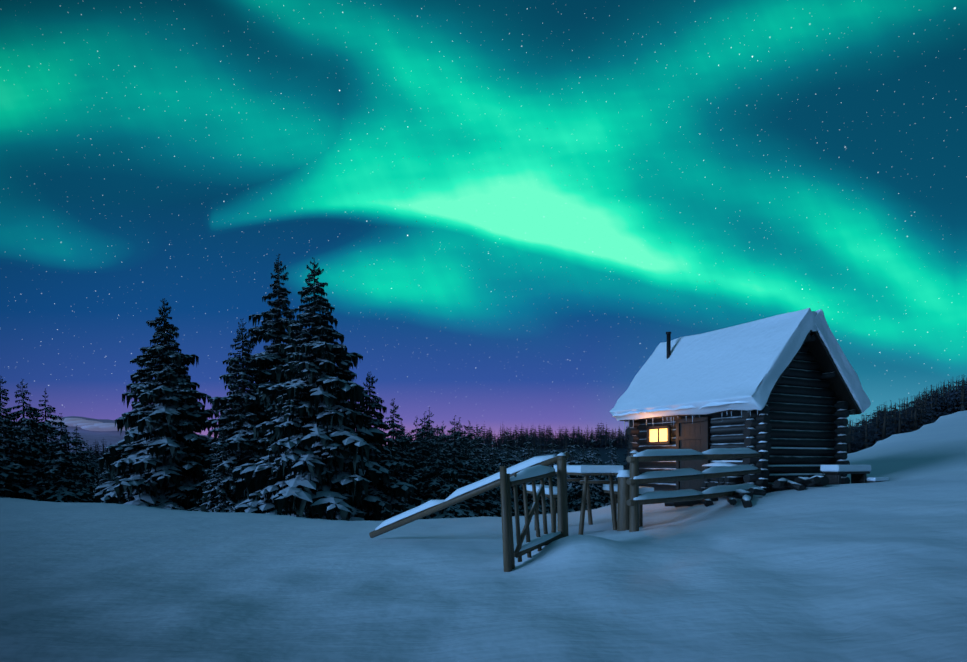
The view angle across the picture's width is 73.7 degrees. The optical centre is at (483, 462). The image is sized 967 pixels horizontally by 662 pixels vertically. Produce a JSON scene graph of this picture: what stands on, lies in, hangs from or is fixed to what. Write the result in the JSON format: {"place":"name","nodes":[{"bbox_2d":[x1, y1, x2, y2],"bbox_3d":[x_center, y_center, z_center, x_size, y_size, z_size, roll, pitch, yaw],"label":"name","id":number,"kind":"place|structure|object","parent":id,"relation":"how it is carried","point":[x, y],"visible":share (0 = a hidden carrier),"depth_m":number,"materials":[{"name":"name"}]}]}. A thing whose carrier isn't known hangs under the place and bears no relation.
{"place":"outdoors","nodes":[
{"label":"outdoors","id":0,"kind":"place"},
{"bbox_2d":[48,418,134,430],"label":"hill","id":1,"kind":"structure","parent":0,"point":[85,424],"depth_m":2237.96,"materials":[{"name":"white snow"}]},
{"bbox_2d":[2,416,213,455],"bbox_3d":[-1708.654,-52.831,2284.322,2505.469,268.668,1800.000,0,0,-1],"label":"mountain","id":2,"kind":"structure","parent":0,"point":[112,437],"depth_m":2205.41,"materials":[{"name":"white snow"}]},
{"bbox_2d":[0,410,966,661],"bbox_3d":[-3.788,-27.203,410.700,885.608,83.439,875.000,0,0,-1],"label":"snow ground","id":3,"kind":"structure","parent":0,"point":[866,572],"depth_m":7.87,"materials":[{"name":"white snow"}]},
{"bbox_2d":[0,436,19,497],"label":"spruce","id":4,"kind":"object","parent":3,"relation":"on","point":[10,474],"visible":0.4,"depth_m":58.52,"materials":[{"name":"green plant"}]},
{"bbox_2d":[0,375,45,500],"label":"spruce","id":5,"kind":"object","parent":3,"relation":"on","point":[8,442],"visible":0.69,"depth_m":61.90,"materials":[{"name":"green plant"}]},
{"bbox_2d":[3,379,55,500],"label":"spruce","id":6,"kind":"object","parent":3,"relation":"on","point":[36,450],"visible":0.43,"depth_m":65.23,"materials":[{"name":"green plant"}]},
{"bbox_2d":[26,388,77,491],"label":"spruce","id":7,"kind":"object","parent":3,"relation":"on","point":[49,430],"visible":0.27,"depth_m":69.29,"materials":[{"name":"green plant"}]},
{"bbox_2d":[28,413,92,502],"bbox_3d":[-41.732,2.238,63.062,8.394,14.326,7.944,0,0,-26],"label":"spruce","id":8,"kind":"object","parent":3,"relation":"on","point":[61,488],"visible":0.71,"depth_m":63.22,"materials":[{"name":"green plant"}]},
{"bbox_2d":[64,425,98,502],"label":"spruce","id":9,"kind":"object","parent":3,"relation":"on","point":[85,477],"visible":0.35,"depth_m":74.47,"materials":[{"name":"green plant"}]},
{"bbox_2d":[82,440,101,491],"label":"spruce","id":10,"kind":"object","parent":3,"relation":"on","point":[92,464],"visible":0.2,"depth_m":94.40,"materials":[{"name":"green plant"}]},
{"bbox_2d":[90,439,102,458],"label":"spruce","id":11,"kind":"object","parent":3,"relation":"on","point":[95,451],"visible":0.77,"depth_m":389.24,"materials":[{"name":"green plant"}]},
{"bbox_2d":[94,439,106,455],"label":"spruce","id":12,"kind":"object","parent":3,"relation":"on","point":[103,444],"visible":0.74,"depth_m":422.41,"materials":[{"name":"green plant"}]},
{"bbox_2d":[93,449,116,501],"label":"spruce","id":13,"kind":"object","parent":3,"relation":"on","point":[105,476],"visible":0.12,"depth_m":78.93,"materials":[{"name":"green plant"}]},
{"bbox_2d":[94,298,218,509],"bbox_3d":[-24.437,-1.777,49.348,13.471,21.928,12.719,0,0,17],"label":"spruce","id":14,"kind":"object","parent":3,"relation":"on","point":[155,457],"visible":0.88,"depth_m":48.09,"materials":[{"name":"green plant"}]},
{"bbox_2d":[192,427,246,512],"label":"spruce","id":15,"kind":"object","parent":3,"relation":"on","point":[215,481],"visible":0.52,"depth_m":46.28,"materials":[{"name":"green plant"}]},
{"bbox_2d":[186,319,277,512],"bbox_3d":[-17.811,-0.785,48.947,10.302,20.321,10.549,0,0,-39],"label":"spruce","id":16,"kind":"object","parent":3,"relation":"on","point":[242,441],"visible":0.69,"depth_m":47.81,"materials":[{"name":"green plant"}]},
{"bbox_2d":[210,253,300,484],"bbox_3d":[-16.389,-2.350,52.212,12.643,28.829,15.084,0,0,-4],"label":"spruce","id":17,"kind":"object","parent":3,"relation":"on","point":[271,356],"visible":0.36,"depth_m":50.68,"materials":[{"name":"green plant"}]},
{"bbox_2d":[233,257,393,520],"bbox_3d":[-12.035,-0.570,44.238,13.388,26.787,14.116,0,0,-32],"label":"spruce","id":18,"kind":"object","parent":3,"relation":"on","point":[312,465],"visible":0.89,"depth_m":41.81,"materials":[{"name":"green plant"}]},
{"bbox_2d":[353,371,415,520],"bbox_3d":[-7.876,1.805,45.698,9.998,16.576,10.300,0,0,12],"label":"spruce","id":19,"kind":"object","parent":3,"relation":"on","point":[384,458],"visible":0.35,"depth_m":45.03,"materials":[{"name":"green plant"}]},
{"bbox_2d":[383,398,431,518],"bbox_3d":[-7.032,2.633,50.041,6.985,15.257,7.503,0,0,22],"label":"spruce","id":20,"kind":"object","parent":3,"relation":"on","point":[401,474],"visible":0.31,"depth_m":49.72,"materials":[{"name":"green plant"}]},
{"bbox_2d":[391,423,426,503],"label":"spruce","id":21,"kind":"object","parent":3,"relation":"on","point":[413,455],"visible":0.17,"depth_m":55.73,"materials":[{"name":"green plant"}]},
{"bbox_2d":[400,416,432,467],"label":"spruce","id":22,"kind":"object","parent":3,"relation":"on","point":[414,431],"visible":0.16,"depth_m":61.71,"materials":[{"name":"green plant"}]},
{"bbox_2d":[412,432,430,496],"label":"spruce","id":23,"kind":"object","parent":3,"relation":"on","point":[422,453],"visible":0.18,"depth_m":57.64,"materials":[{"name":"green plant"}]},
{"bbox_2d":[409,411,438,485],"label":"spruce","id":24,"kind":"object","parent":3,"relation":"on","point":[415,443],"visible":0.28,"depth_m":59.48,"materials":[{"name":"green plant"}]},
{"bbox_2d":[412,407,447,458],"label":"spruce","id":25,"kind":"object","parent":3,"relation":"on","point":[434,437],"visible":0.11,"depth_m":65.87,"materials":[{"name":"green plant"}]},
{"bbox_2d":[413,425,473,518],"bbox_3d":[-3.898,4.101,51.444,7.656,14.343,8.646,0,0,-15],"label":"spruce","id":26,"kind":"object","parent":3,"relation":"on","point":[438,489],"visible":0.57,"depth_m":51.34,"materials":[{"name":"green plant"}]},
{"bbox_2d":[417,440,469,510],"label":"spruce","id":27,"kind":"object","parent":3,"relation":"on","point":[460,506],"visible":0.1,"depth_m":55.64,"materials":[{"name":"green plant"}]},
{"bbox_2d":[435,421,456,457],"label":"spruce","id":28,"kind":"object","parent":3,"relation":"on","point":[442,427],"visible":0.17,"depth_m":69.64,"materials":[{"name":"green plant"}]},
{"bbox_2d":[440,415,484,516],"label":"spruce","id":29,"kind":"object","parent":3,"relation":"on","point":[472,503],"visible":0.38,"depth_m":57.86,"materials":[{"name":"green plant"}]},
{"bbox_2d":[369,451,569,571],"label":"gate with pole","id":30,"kind":"structure","parent":3,"relation":"on","point":[532,470],"depth_m":9.40,"materials":[{"name":"brown wood"}]},
{"bbox_2d":[448,417,491,492],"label":"spruce","id":31,"kind":"object","parent":3,"relation":"on","point":[464,432],"visible":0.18,"depth_m":63.87,"materials":[{"name":"green plant"}]},
{"bbox_2d":[455,441,491,516],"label":"spruce","id":32,"kind":"object","parent":3,"relation":"on","point":[484,495],"visible":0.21,"depth_m":59.67,"materials":[{"name":"green plant"}]},
{"bbox_2d":[458,421,500,516],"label":"spruce","id":33,"kind":"object","parent":3,"relation":"on","point":[495,509],"visible":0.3,"depth_m":61.45,"materials":[{"name":"green plant"}]},
{"bbox_2d":[471,425,494,478],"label":"spruce","id":34,"kind":"object","parent":3,"relation":"on","point":[479,439],"visible":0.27,"depth_m":71.77,"materials":[{"name":"green plant"}]},
{"bbox_2d":[479,424,490,447],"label":"spruce","id":35,"kind":"object","parent":3,"relation":"on","point":[485,438],"visible":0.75,"depth_m":400.88,"materials":[{"name":"green plant"}]},
{"bbox_2d":[485,436,496,465],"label":"spruce","id":36,"kind":"object","parent":3,"relation":"on","point":[491,447],"visible":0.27,"depth_m":236.29,"materials":[{"name":"green plant"}]},
{"bbox_2d":[485,437,500,470],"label":"spruce","id":37,"kind":"object","parent":3,"relation":"on","point":[497,450],"visible":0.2,"depth_m":78.08,"materials":[{"name":"green plant"}]},
{"bbox_2d":[476,444,514,516],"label":"spruce","id":38,"kind":"object","parent":3,"relation":"on","point":[497,496],"visible":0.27,"depth_m":65.79,"materials":[{"name":"green plant"}]},
{"bbox_2d":[490,434,501,470],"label":"spruce","id":39,"kind":"object","parent":3,"relation":"on","point":[495,446],"visible":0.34,"depth_m":180.03,"materials":[{"name":"green plant"}]},
{"bbox_2d":[497,424,506,447],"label":"spruce","id":40,"kind":"object","parent":3,"relation":"on","point":[502,436],"visible":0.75,"depth_m":397.06,"materials":[{"name":"green plant"}]},
{"bbox_2d":[491,428,527,501],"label":"spruce","id":41,"kind":"object","parent":3,"relation":"on","point":[507,463],"visible":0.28,"depth_m":73.51,"materials":[{"name":"green plant"}]},
{"bbox_2d":[496,449,523,515],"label":"spruce","id":42,"kind":"object","parent":3,"relation":"on","point":[520,502],"visible":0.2,"depth_m":69.71,"materials":[{"name":"green plant"}]},
{"bbox_2d":[511,425,520,447],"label":"spruce","id":43,"kind":"object","parent":3,"relation":"on","point":[515,437],"visible":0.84,"depth_m":392.64,"materials":[{"name":"green plant"}]},
{"bbox_2d":[510,438,522,465],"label":"spruce","id":44,"kind":"object","parent":3,"relation":"on","point":[516,456],"visible":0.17,"depth_m":109.85,"materials":[{"name":"green plant"}]},
{"bbox_2d":[511,454,532,501],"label":"spruce","id":45,"kind":"object","parent":3,"relation":"on","point":[522,460],"visible":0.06,"depth_m":75.59,"materials":[{"name":"green plant"}]},
{"bbox_2d":[518,431,527,447],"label":"spruce","id":46,"kind":"object","parent":3,"relation":"on","point":[524,445],"visible":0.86,"depth_m":395.40,"materials":[{"name":"green plant"}]},
{"bbox_2d":[519,434,549,504],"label":"spruce","id":47,"kind":"object","parent":3,"relation":"on","point":[529,449],"visible":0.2,"depth_m":79.86,"materials":[{"name":"green plant"}]},
{"bbox_2d":[530,430,539,448],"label":"spruce","id":48,"kind":"object","parent":3,"relation":"on","point":[534,440],"visible":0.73,"depth_m":391.02,"materials":[{"name":"green plant"}]},
{"bbox_2d":[517,441,556,514],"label":"spruce","id":49,"kind":"object","parent":3,"relation":"on","point":[530,503],"visible":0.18,"depth_m":69.33,"materials":[{"name":"green plant"}]},
{"bbox_2d":[533,432,551,466],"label":"spruce","id":50,"kind":"object","parent":3,"relation":"on","point":[541,449],"visible":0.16,"depth_m":110.80,"materials":[{"name":"green plant"}]},
{"bbox_2d":[541,429,548,452],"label":"spruce","id":51,"kind":"object","parent":3,"relation":"on","point":[544,443],"visible":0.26,"depth_m":187.31,"materials":[{"name":"green plant"}]},
{"bbox_2d":[542,433,548,448],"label":"spruce","id":52,"kind":"object","parent":3,"relation":"on","point":[546,442],"visible":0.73,"depth_m":393.25,"materials":[{"name":"green plant"}]},
{"bbox_2d":[539,433,577,509],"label":"spruce","id":53,"kind":"object","parent":3,"relation":"on","point":[552,450],"visible":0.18,"depth_m":85.72,"materials":[{"name":"green plant"}]},
{"bbox_2d":[555,427,563,446],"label":"spruce","id":54,"kind":"object","parent":3,"relation":"on","point":[559,435],"visible":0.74,"depth_m":401.46,"materials":[{"name":"green plant"}]},
{"bbox_2d":[560,431,573,447],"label":"spruce","id":55,"kind":"object","parent":3,"relation":"on","point":[566,441],"visible":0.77,"depth_m":391.78,"materials":[{"name":"green plant"}]},
{"bbox_2d":[556,437,591,509],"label":"spruce","id":56,"kind":"object","parent":3,"relation":"on","point":[569,484],"visible":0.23,"depth_m":91.94,"materials":[{"name":"green plant"}]},
{"bbox_2d":[568,430,580,448],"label":"spruce","id":57,"kind":"object","parent":3,"relation":"on","point":[573,434],"visible":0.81,"depth_m":394.64,"materials":[{"name":"green plant"}]},
{"bbox_2d":[579,433,591,447],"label":"spruce","id":58,"kind":"object","parent":3,"relation":"on","point":[584,441],"visible":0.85,"depth_m":391.59,"materials":[{"name":"green plant"}]},
{"bbox_2d":[567,444,604,511],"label":"spruce","id":59,"kind":"object","parent":3,"relation":"on","point":[597,501],"visible":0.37,"depth_m":77.57,"materials":[{"name":"green plant"}]},
{"bbox_2d":[579,430,595,446],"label":"spruce","id":60,"kind":"object","parent":3,"relation":"on","point":[587,437],"visible":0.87,"depth_m":393.91,"materials":[{"name":"green plant"}]},
{"bbox_2d":[526,465,653,534],"bbox_3d":[2.071,0.799,12.817,2.050,1.498,2.141,0,0,-9],"label":"picnic table","id":61,"kind":"object","parent":3,"relation":"on","point":[619,494],"visible":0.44,"depth_m":12.08,"materials":[{"name":"brown wood"}]},
{"bbox_2d":[574,436,609,507],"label":"spruce","id":62,"kind":"object","parent":3,"relation":"on","point":[600,486],"visible":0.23,"depth_m":97.52,"materials":[{"name":"green plant"}]},
{"bbox_2d":[590,425,604,446],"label":"spruce","id":63,"kind":"object","parent":3,"relation":"on","point":[598,434],"visible":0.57,"depth_m":402.90,"materials":[{"name":"green plant"}]},
{"bbox_2d":[594,428,603,447],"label":"spruce","id":64,"kind":"object","parent":3,"relation":"on","point":[597,440],"visible":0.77,"depth_m":399.42,"materials":[{"name":"green plant"}]},
{"bbox_2d":[594,429,606,446],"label":"spruce","id":65,"kind":"object","parent":3,"relation":"on","point":[600,439],"visible":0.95,"depth_m":394.27,"materials":[{"name":"green plant"}]},
{"bbox_2d":[600,429,610,448],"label":"spruce","id":66,"kind":"object","parent":3,"relation":"on","point":[605,437],"visible":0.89,"depth_m":391.31,"materials":[{"name":"green plant"}]},
{"bbox_2d":[598,437,620,505],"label":"spruce","id":67,"kind":"object","parent":3,"relation":"on","point":[615,478],"visible":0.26,"depth_m":103.82,"materials":[{"name":"green plant"}]},
{"bbox_2d":[611,428,619,446],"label":"spruce","id":68,"kind":"object","parent":3,"relation":"on","point":[615,443],"visible":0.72,"depth_m":401.86,"materials":[{"name":"green plant"}]},
{"bbox_2d":[617,430,626,448],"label":"spruce","id":69,"kind":"object","parent":3,"relation":"on","point":[623,443],"visible":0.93,"depth_m":390.42,"materials":[{"name":"green plant"}]},
{"bbox_2d":[626,448,761,531],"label":"fence rails","id":70,"kind":"object","parent":3,"relation":"on","point":[634,481],"visible":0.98,"depth_m":12.00,"materials":[{"name":"brown wood"}]},
{"bbox_2d":[610,308,870,492],"bbox_3d":[6.361,-1.415,16.559,4.134,4.314,4.848,0,0,-27],"label":"log cabin","id":71,"kind":"object","parent":3,"relation":"on","point":[785,395],"visible":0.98,"depth_m":15.04,"materials":[{"name":"brown wood"}]},
{"bbox_2d":[665,461,828,507],"bbox_3d":[5.792,0.492,14.100,2.800,1.043,2.781,0,0,-20],"label":"firewood","id":72,"kind":"object","parent":3,"relation":"on","point":[797,484],"visible":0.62,"depth_m":13.76,"materials":[{"name":"brown wood"}]},
{"bbox_2d":[820,465,888,484],"bbox_3d":[8.370,0.446,14.527,1.600,0.805,0.580,0,0,-27],"label":"bench","id":73,"kind":"object","parent":3,"relation":"on","point":[833,473],"visible":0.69,"depth_m":14.33,"materials":[{"name":"brown wood"}]},
{"bbox_2d":[850,424,860,451],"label":"spruce","id":74,"kind":"object","parent":3,"relation":"on","point":[854,436],"visible":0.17,"depth_m":76.40,"materials":[{"name":"green plant"}]},
{"bbox_2d":[851,433,862,452],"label":"spruce","id":75,"kind":"object","parent":3,"relation":"on","point":[858,442],"visible":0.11,"depth_m":79.65,"materials":[{"name":"green plant"}]},
{"bbox_2d":[847,421,872,453],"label":"spruce","id":76,"kind":"object","parent":3,"relation":"on","point":[849,448],"visible":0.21,"depth_m":74.03,"materials":[{"name":"green plant"}]},
{"bbox_2d":[847,417,881,452],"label":"spruce","id":77,"kind":"object","parent":3,"relation":"on","point":[866,437],"visible":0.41,"depth_m":75.54,"materials":[{"name":"green plant"}]},
{"bbox_2d":[854,418,875,445],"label":"spruce","id":78,"kind":"object","parent":3,"relation":"on","point":[861,431],"visible":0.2,"depth_m":89.51,"materials":[{"name":"green plant"}]},
{"bbox_2d":[851,419,880,449],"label":"spruce","id":79,"kind":"object","parent":3,"relation":"on","point":[864,435],"visible":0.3,"depth_m":82.31,"materials":[{"name":"green plant"}]},
{"bbox_2d":[857,407,891,447],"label":"spruce","id":80,"kind":"object","parent":3,"relation":"on","point":[877,420],"visible":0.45,"depth_m":88.97,"materials":[{"name":"green plant"}]},
{"bbox_2d":[861,406,893,448],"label":"spruce","id":81,"kind":"object","parent":3,"relation":"on","point":[878,424],"visible":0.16,"depth_m":93.13,"materials":[{"name":"green plant"}]},
{"bbox_2d":[860,406,897,445],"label":"spruce","id":82,"kind":"object","parent":3,"relation":"on","point":[885,425],"visible":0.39,"depth_m":84.35,"materials":[{"name":"green plant"}]},
{"bbox_2d":[869,410,898,436],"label":"spruce","id":83,"kind":"object","parent":3,"relation":"on","point":[883,423],"visible":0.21,"depth_m":94.36,"materials":[{"name":"green plant"}]},
{"bbox_2d":[869,403,914,441],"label":"spruce","id":84,"kind":"object","parent":3,"relation":"on","point":[895,422],"visible":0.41,"depth_m":86.83,"materials":[{"name":"green plant"}]},
{"bbox_2d":[880,399,912,439],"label":"spruce","id":85,"kind":"object","parent":3,"relation":"on","point":[900,430],"visible":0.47,"depth_m":83.51,"materials":[{"name":"green plant"}]},
{"bbox_2d":[890,403,917,431],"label":"spruce","id":86,"kind":"object","parent":3,"relation":"on","point":[906,412],"visible":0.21,"depth_m":89.81,"materials":[{"name":"green plant"}]},
{"bbox_2d":[892,403,923,431],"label":"spruce","id":87,"kind":"object","parent":3,"relation":"on","point":[912,415],"visible":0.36,"depth_m":87.15,"materials":[{"name":"green plant"}]},
{"bbox_2d":[893,395,934,432],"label":"spruce","id":88,"kind":"object","parent":3,"relation":"on","point":[914,426],"visible":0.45,"depth_m":84.60,"materials":[{"name":"green plant"}]},
{"bbox_2d":[901,392,935,431],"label":"spruce","id":89,"kind":"object","parent":3,"relation":"on","point":[922,416],"visible":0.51,"depth_m":88.12,"materials":[{"name":"green plant"}]},
{"bbox_2d":[905,391,933,429],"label":"spruce","id":90,"kind":"object","parent":3,"relation":"on","point":[929,422],"visible":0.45,"depth_m":88.59,"materials":[{"name":"green plant"}]},
{"bbox_2d":[903,396,940,423],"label":"spruce","id":91,"kind":"object","parent":3,"relation":"on","point":[924,402],"visible":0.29,"depth_m":93.06,"materials":[{"name":"green plant"}]},
{"bbox_2d":[908,385,949,424],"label":"spruce","id":92,"kind":"object","parent":3,"relation":"on","point":[930,412],"visible":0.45,"depth_m":100.28,"materials":[{"name":"green plant"}]},
{"bbox_2d":[921,392,946,419],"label":"spruce","id":93,"kind":"object","parent":3,"relation":"on","point":[930,406],"visible":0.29,"depth_m":101.15,"materials":[{"name":"green plant"}]},
{"bbox_2d":[929,394,947,420],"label":"spruce","id":94,"kind":"object","parent":3,"relation":"on","point":[938,405],"visible":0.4,"depth_m":102.90,"materials":[{"name":"green plant"}]},
{"bbox_2d":[927,384,950,417],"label":"spruce","id":95,"kind":"object","parent":3,"relation":"on","point":[939,401],"visible":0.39,"depth_m":103.92,"materials":[{"name":"green plant"}]},
{"bbox_2d":[937,380,953,412],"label":"spruce","id":96,"kind":"object","parent":3,"relation":"on","point":[944,395],"visible":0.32,"depth_m":106.86,"materials":[{"name":"green plant"}]},
{"bbox_2d":[941,382,959,411],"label":"spruce","id":97,"kind":"object","parent":3,"relation":"on","point":[947,400],"visible":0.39,"depth_m":103.99,"materials":[{"name":"green plant"}]},
{"bbox_2d":[938,376,966,416],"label":"spruce","id":98,"kind":"object","parent":3,"relation":"on","point":[955,397],"visible":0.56,"depth_m":101.09,"materials":[{"name":"green plant"}]},
{"bbox_2d":[940,380,966,411],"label":"spruce","id":99,"kind":"object","parent":3,"relation":"on","point":[954,395],"visible":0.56,"depth_m":101.90,"materials":[{"name":"green plant"}]},
{"bbox_2d":[940,380,966,412],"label":"spruce","id":100,"kind":"object","parent":3,"relation":"on","point":[954,399],"visible":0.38,"depth_m":103.14,"materials":[{"name":"green plant"}]},
{"bbox_2d":[944,375,966,415],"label":"spruce","id":101,"kind":"object","parent":3,"relation":"on","point":[962,405],"visible":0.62,"depth_m":99.80,"materials":[{"name":"green plant"}]},
{"bbox_2d":[0,0,966,445],"label":"sky","id":102,"kind":"structure","parent":0,"point":[506,208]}
]}

